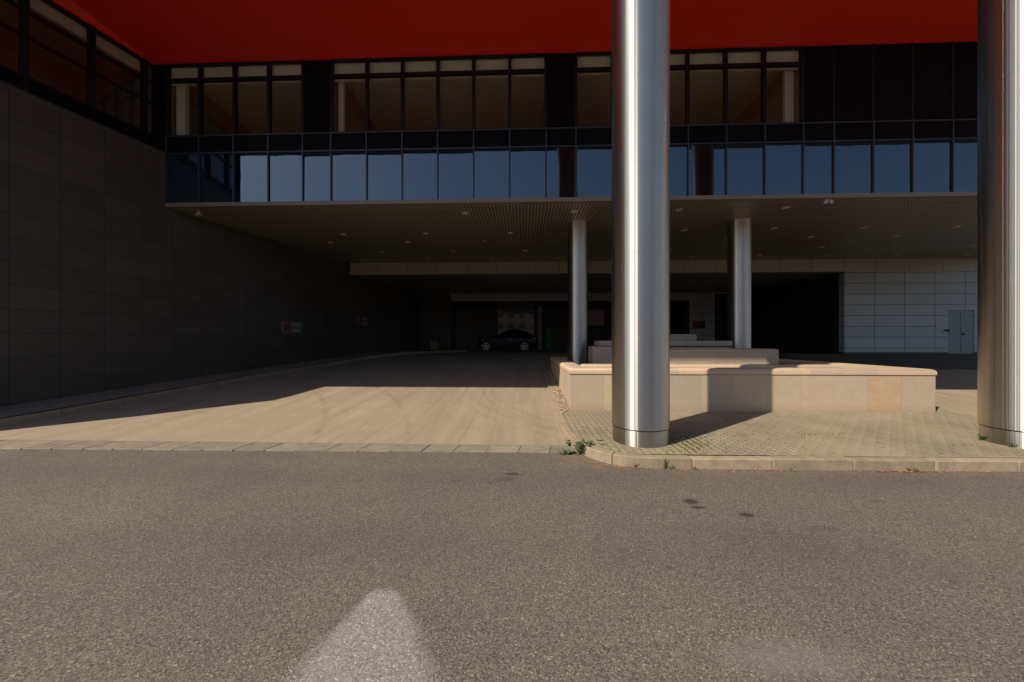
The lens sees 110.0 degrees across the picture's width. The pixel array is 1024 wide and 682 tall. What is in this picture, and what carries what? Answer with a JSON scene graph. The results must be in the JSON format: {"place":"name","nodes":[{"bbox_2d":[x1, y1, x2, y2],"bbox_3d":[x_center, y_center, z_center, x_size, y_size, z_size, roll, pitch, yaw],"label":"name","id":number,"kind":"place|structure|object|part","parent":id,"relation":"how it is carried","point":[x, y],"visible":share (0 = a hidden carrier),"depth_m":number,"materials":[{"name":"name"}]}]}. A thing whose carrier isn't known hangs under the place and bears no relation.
{"place":"outdoors","nodes":[
{"label":"outdoors","id":0,"kind":"place"},
{"bbox_2d":[0,350,449,417],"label":"footpath","id":1,"kind":"structure","parent":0,"point":[27,408],"depth_m":9.28,"materials":[{"name":"concrete"}]},
{"bbox_2d":[0,349,976,445],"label":"driveway","id":2,"kind":"structure","parent":0,"point":[490,397],"depth_m":7.89,"materials":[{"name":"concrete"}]},
{"bbox_2d":[430,340,438,349],"bbox_3d":[-5.463,0.345,25.311,0.583,0.850,0.440,0,0,2],"label":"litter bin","id":3,"kind":"object","parent":2,"relation":"on","point":[434,344],"visible":0.73,"depth_m":25.11,"materials":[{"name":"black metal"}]},
{"bbox_2d":[477,329,536,350],"bbox_3d":[-0.401,-0.055,28.032,4.580,1.750,2.120,0,0,2],"label":"parked car","id":4,"kind":"object","parent":2,"relation":"on","point":[521,340],"visible":0.98,"depth_m":27.14,"materials":[{"name":"paint"}]},
{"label":"side window","id":5,"kind":"part","parent":4,"relation":"part of","materials":[{"name":"black glass"}]},
{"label":"side window","id":6,"kind":"part","parent":4,"relation":"part of","materials":[{"name":"black glass"}]},
{"bbox_2d":[71,0,976,353],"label":"office building","id":7,"kind":"structure","parent":2,"relation":"on","point":[375,128],"depth_m":10.27,"materials":[{"name":"black glass"}]},
{"bbox_2d":[167,63,197,135],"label":"window","id":8,"kind":"structure","parent":7,"relation":"in","point":[170,80],"depth_m":10.47,"materials":[{"name":"black metal"}]},
{"bbox_2d":[195,210,202,216],"bbox_3d":[-9.327,-3.825,10.677,0.325,0.170,0.100,0,0,32],"label":"security camera","id":9,"kind":"object","parent":7,"relation":"attached to","point":[198,213],"visible":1,"depth_m":10.64,"materials":[{"name":"white plastic"}]},
{"bbox_2d":[200,62,232,134],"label":"window","id":10,"kind":"structure","parent":7,"relation":"in","point":[203,80],"depth_m":10.42,"materials":[{"name":"black metal"}]},
{"bbox_2d":[235,61,266,133],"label":"window","id":11,"kind":"structure","parent":7,"relation":"in","point":[244,78],"depth_m":10.39,"materials":[{"name":"black metal"}]},
{"bbox_2d":[269,60,301,132],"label":"window","id":12,"kind":"structure","parent":7,"relation":"in","point":[281,77],"depth_m":10.35,"materials":[{"name":"black metal"}]},
{"bbox_2d":[332,58,365,131],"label":"window","id":13,"kind":"structure","parent":7,"relation":"in","point":[355,75],"depth_m":10.29,"materials":[{"name":"black metal"}]},
{"bbox_2d":[368,57,400,130],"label":"window","id":14,"kind":"structure","parent":7,"relation":"in","point":[392,74],"depth_m":10.26,"materials":[{"name":"black metal"}]},
{"bbox_2d":[403,56,436,130],"bbox_3d":[-2.620,-7.034,10.242,0.970,2.092,0.095,0,0,2],"label":"window","id":15,"kind":"structure","parent":7,"relation":"in","point":[429,73],"depth_m":10.21,"materials":[{"name":"black metal"}]},
{"bbox_2d":[439,55,472,129],"bbox_3d":[-1.598,-7.034,10.206,0.976,2.092,0.095,0,0,2],"label":"window","id":16,"kind":"structure","parent":7,"relation":"in","point":[466,72],"depth_m":10.17,"materials":[{"name":"black metal"}]},
{"bbox_2d":[475,54,508,128],"bbox_3d":[-0.574,-7.034,10.169,0.972,2.092,0.095,0,0,2],"label":"window","id":17,"kind":"structure","parent":7,"relation":"in","point":[503,71],"depth_m":10.13,"materials":[{"name":"black metal"}]},
{"bbox_2d":[497,309,533,349],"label":"lobby window","id":18,"kind":"structure","parent":7,"relation":"in","point":[500,327],"depth_m":31.22,"materials":[{"name":"metal"}]},
{"bbox_2d":[511,53,544,127],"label":"window","id":19,"kind":"structure","parent":7,"relation":"in","point":[540,70],"depth_m":10.09,"materials":[{"name":"black metal"}]},
{"bbox_2d":[577,51,611,126],"bbox_3d":[2.306,-7.034,10.067,0.987,2.092,0.095,0,0,2],"label":"window","id":20,"kind":"structure","parent":7,"relation":"in","point":[579,69],"depth_m":10.03,"materials":[{"name":"black metal"}]},
{"bbox_2d":[588,309,604,325],"bbox_3d":[7.237,-2.019,30.934,1.500,1.450,0.054,0,0,2],"label":"poster","id":21,"kind":"object","parent":7,"relation":"attached to","point":[596,317],"visible":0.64,"depth_m":30.91,"materials":[{"name":"brown paper"}]},
{"bbox_2d":[670,49,686,124],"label":"window","id":22,"kind":"structure","parent":7,"relation":"in","point":[672,67],"depth_m":9.95,"materials":[{"name":"black metal"}]},
{"bbox_2d":[693,321,704,327],"bbox_3d":[13.011,-1.129,24.948,0.840,0.480,0.040,0,0,2],"label":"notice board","id":23,"kind":"object","parent":7,"relation":"attached to","point":[698,324],"visible":1,"depth_m":24.93,"materials":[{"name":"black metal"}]},
{"bbox_2d":[689,48,724,124],"bbox_3d":[5.398,-7.034,9.957,0.986,2.092,0.095,0,0,2],"label":"window","id":24,"kind":"structure","parent":7,"relation":"in","point":[691,66],"depth_m":9.93,"materials":[{"name":"black metal"}]},
{"bbox_2d":[727,47,763,123],"bbox_3d":[6.433,-7.034,9.920,0.985,2.092,0.095,0,0,2],"label":"window","id":25,"kind":"structure","parent":7,"relation":"in","point":[729,65],"depth_m":9.88,"materials":[{"name":"black metal"}]},
{"bbox_2d":[766,46,801,122],"bbox_3d":[7.463,-7.034,9.883,0.977,2.092,0.095,0,0,2],"label":"window","id":26,"kind":"structure","parent":7,"relation":"in","point":[768,64],"depth_m":9.85,"materials":[{"name":"black metal"}]},
{"bbox_2d":[823,199,833,203],"bbox_3d":[8.701,-3.840,9.857,0.260,0.140,0.110,0,0,2],"label":"floodlight","id":27,"kind":"object","parent":7,"relation":"attached to","point":[831,201],"visible":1,"depth_m":9.84,"materials":[{"name":"white plastic"}]},
{"bbox_2d":[545,328,550,349],"bbox_3d":[3.088,-0.185,30.519,0.500,1.890,0.220,0,0,2],"label":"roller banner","id":28,"kind":"object","parent":2,"relation":"on","point":[548,338],"visible":1,"depth_m":30.51,"materials":[{"name":"green fabric"}]},
{"bbox_2d":[779,353,976,369],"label":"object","id":29,"kind":"object","parent":2,"relation":"on","point":[945,361],"visible":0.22,"depth_m":15.55,"materials":[{"name":"concrete"}]},
{"bbox_2d":[839,271,976,353],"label":"panelled wall","id":30,"kind":"structure","parent":2,"relation":"on","point":[892,312],"depth_m":17.05,"materials":[{"name":"grey metal"}]},
{"bbox_2d":[935,323,947,326],"bbox_3d":[20.357,-0.748,16.979,0.550,0.180,0.015,0,0,2],"label":"wall plate","id":31,"kind":"object","parent":30,"relation":"attached to","point":[941,324],"depth_m":16.97,"materials":[{"name":"white metal"}]},
{"bbox_2d":[947,311,959,353],"bbox_3d":[20.954,-0.385,17.015,0.558,2.110,0.060,0,0,2],"label":"door","id":32,"kind":"structure","parent":30,"relation":"in","point":[953,316],"depth_m":16.99,"materials":[{"name":"grey metal"}]},
{"bbox_2d":[960,311,972,353],"bbox_3d":[21.526,-0.385,16.962,0.558,2.110,0.125,0,0,2],"label":"door","id":33,"kind":"structure","parent":30,"relation":"in","point":[966,317],"depth_m":16.97,"materials":[{"name":"grey metal"}]},
{"bbox_2d":[0,449,1023,681],"bbox_3d":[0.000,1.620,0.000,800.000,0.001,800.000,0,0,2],"label":"asphalt road","id":34,"kind":"structure","parent":0,"point":[200,566],"depth_m":2.53,"materials":[{"name":"grey asphalt"}]},
{"bbox_2d":[0,0,421,406],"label":"side wing","id":35,"kind":"structure","parent":34,"relation":"on","point":[115,273],"depth_m":9.66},
{"bbox_2d":[0,0,22,75],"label":"window","id":36,"kind":"structure","parent":35,"relation":"in","point":[19,6],"depth_m":8.07,"materials":[{"name":"black metal"}]},
{"bbox_2d":[29,0,90,107],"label":"window","id":37,"kind":"structure","parent":35,"relation":"in","point":[49,2],"depth_m":8.79,"materials":[{"name":"black metal"}]},
{"bbox_2d":[96,29,143,131],"bbox_3d":[-10.697,-7.030,9.761,0.094,2.102,1.042,0,0,13],"label":"window","id":38,"kind":"structure","parent":35,"relation":"in","point":[141,76],"depth_m":9.90,"materials":[{"name":"black metal"}]},
{"bbox_2d":[148,61,153,136],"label":"window","id":39,"kind":"structure","parent":35,"relation":"in","point":[151,65],"depth_m":10.50,"materials":[{"name":"black metal"}]},
{"bbox_2d":[281,321,300,332],"bbox_3d":[-9.053,-0.560,14.716,0.037,0.480,1.000,0,0,13],"label":"parking sign","id":40,"kind":"object","parent":35,"relation":"attached to","point":[290,327],"visible":1,"depth_m":14.66,"materials":[{"name":"white metal"}]},
{"bbox_2d":[356,316,367,325],"bbox_3d":[-7.999,-1.060,19.142,0.037,0.480,1.000,0,0,13],"label":"parking sign","id":41,"kind":"object","parent":35,"relation":"attached to","point":[361,321],"visible":1,"depth_m":19.07,"materials":[{"name":"metal"}]},
{"bbox_2d":[0,350,466,426],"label":"footpath kerb","id":42,"kind":"structure","parent":34,"relation":"on","point":[8,421],"depth_m":9.03,"materials":[{"name":"concrete"}]},
{"bbox_2d":[0,440,579,452],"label":"border strip","id":43,"kind":"object","parent":34,"relation":"on","point":[142,445],"visible":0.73,"depth_m":5.40,"materials":[{"name":"concrete"}]},
{"bbox_2d":[557,448,574,454],"bbox_3d":[0.774,1.583,5.141,0.276,0.088,0.164,0,0,-15],"label":"weed","id":44,"kind":"object","parent":43,"relation":"on","point":[568,451],"visible":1,"depth_m":5.13,"materials":[{"name":"green plant"}]},
{"bbox_2d":[573,437,594,453],"bbox_3d":[1.020,1.511,5.139,0.324,0.236,0.288,0,0,2],"label":"weed","id":45,"kind":"object","parent":43,"relation":"on","point":[580,447],"visible":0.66,"depth_m":5.12,"materials":[{"name":"green plant"}]},
{"bbox_2d":[544,366,1023,471],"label":"island kerb","id":46,"kind":"structure","parent":34,"relation":"on","point":[810,462],"depth_m":4.53,"materials":[{"name":"concrete"}]},
{"bbox_2d":[548,366,1023,457],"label":"paved island","id":47,"kind":"structure","parent":0,"point":[941,431],"depth_m":5.70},
{"bbox_2d":[548,369,568,412],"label":"gravel","id":48,"kind":"structure","parent":47,"relation":"on","point":[563,408],"depth_m":8.85,"materials":[{"name":"beige gravel"}]},
{"bbox_2d":[612,0,669,447],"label":"steel column","id":49,"kind":"structure","parent":47,"relation":"on","point":[640,223],"depth_m":5.03,"materials":[{"name":"silver metal"}]},
{"bbox_2d":[550,357,936,412],"bbox_3d":[5.029,1.080,10.277,7.430,1.040,5.730,0,0,2],"label":"planter","id":50,"kind":"object","parent":47,"relation":"on","point":[787,385],"visible":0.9,"depth_m":7.42,"materials":[{"name":"stone"}]},
{"bbox_2d":[567,220,587,364],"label":"steel column","id":51,"kind":"structure","parent":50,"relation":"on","point":[577,291],"depth_m":11.64,"materials":[{"name":"silver metal"}]},
{"bbox_2d":[588,346,611,363],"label":"concrete block","id":52,"kind":"structure","parent":50,"relation":"on","point":[599,354],"depth_m":10.07,"materials":[{"name":"grey concrete"}]},
{"bbox_2d":[670,334,696,340],"bbox_3d":[5.075,0.292,12.377,2.339,1.055,0.600,0,0,2],"label":"granite bench","id":53,"kind":"object","parent":50,"relation":"on","point":[683,337],"visible":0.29,"depth_m":12.06,"materials":[{"name":"grey stone"}]},
{"bbox_2d":[670,348,778,363],"bbox_3d":[5.129,0.515,9.894,3.797,0.610,0.900,0,0,2],"label":"granite step","id":54,"kind":"object","parent":50,"relation":"on","point":[721,356],"visible":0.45,"depth_m":9.43,"materials":[{"name":"grey stone"}]},
{"bbox_2d":[594,341,731,347],"bbox_3d":[4.625,0.407,11.142,3.975,0.825,0.724,0,0,2],"label":"granite step","id":55,"kind":"object","parent":54,"relation":"on","point":[700,344],"visible":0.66,"depth_m":10.76,"materials":[{"name":"stone"}]},
{"bbox_2d":[727,218,750,347],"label":"steel column","id":56,"kind":"structure","parent":50,"relation":"on","point":[738,283],"depth_m":11.46,"materials":[{"name":"silver metal"}]},
{"bbox_2d":[566,430,1019,473],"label":"leaf litter","id":57,"kind":"object","parent":47,"relation":"on","point":[783,470],"visible":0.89,"depth_m":4.45,"materials":[{"name":"brown plant"}]},
{"bbox_2d":[619,427,972,453],"bbox_3d":[4.200,1.476,5.500,5.680,0.033,1.596,0,0,0],"label":"moss","id":58,"kind":"object","parent":47,"relation":"on","point":[698,436],"visible":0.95,"depth_m":5.24,"materials":[{"name":"green plant"}]},
{"bbox_2d":[977,0,1023,448],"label":"steel column","id":59,"kind":"structure","parent":47,"relation":"on","point":[1000,222],"depth_m":5.14,"materials":[{"name":"silver metal"}]}
]}

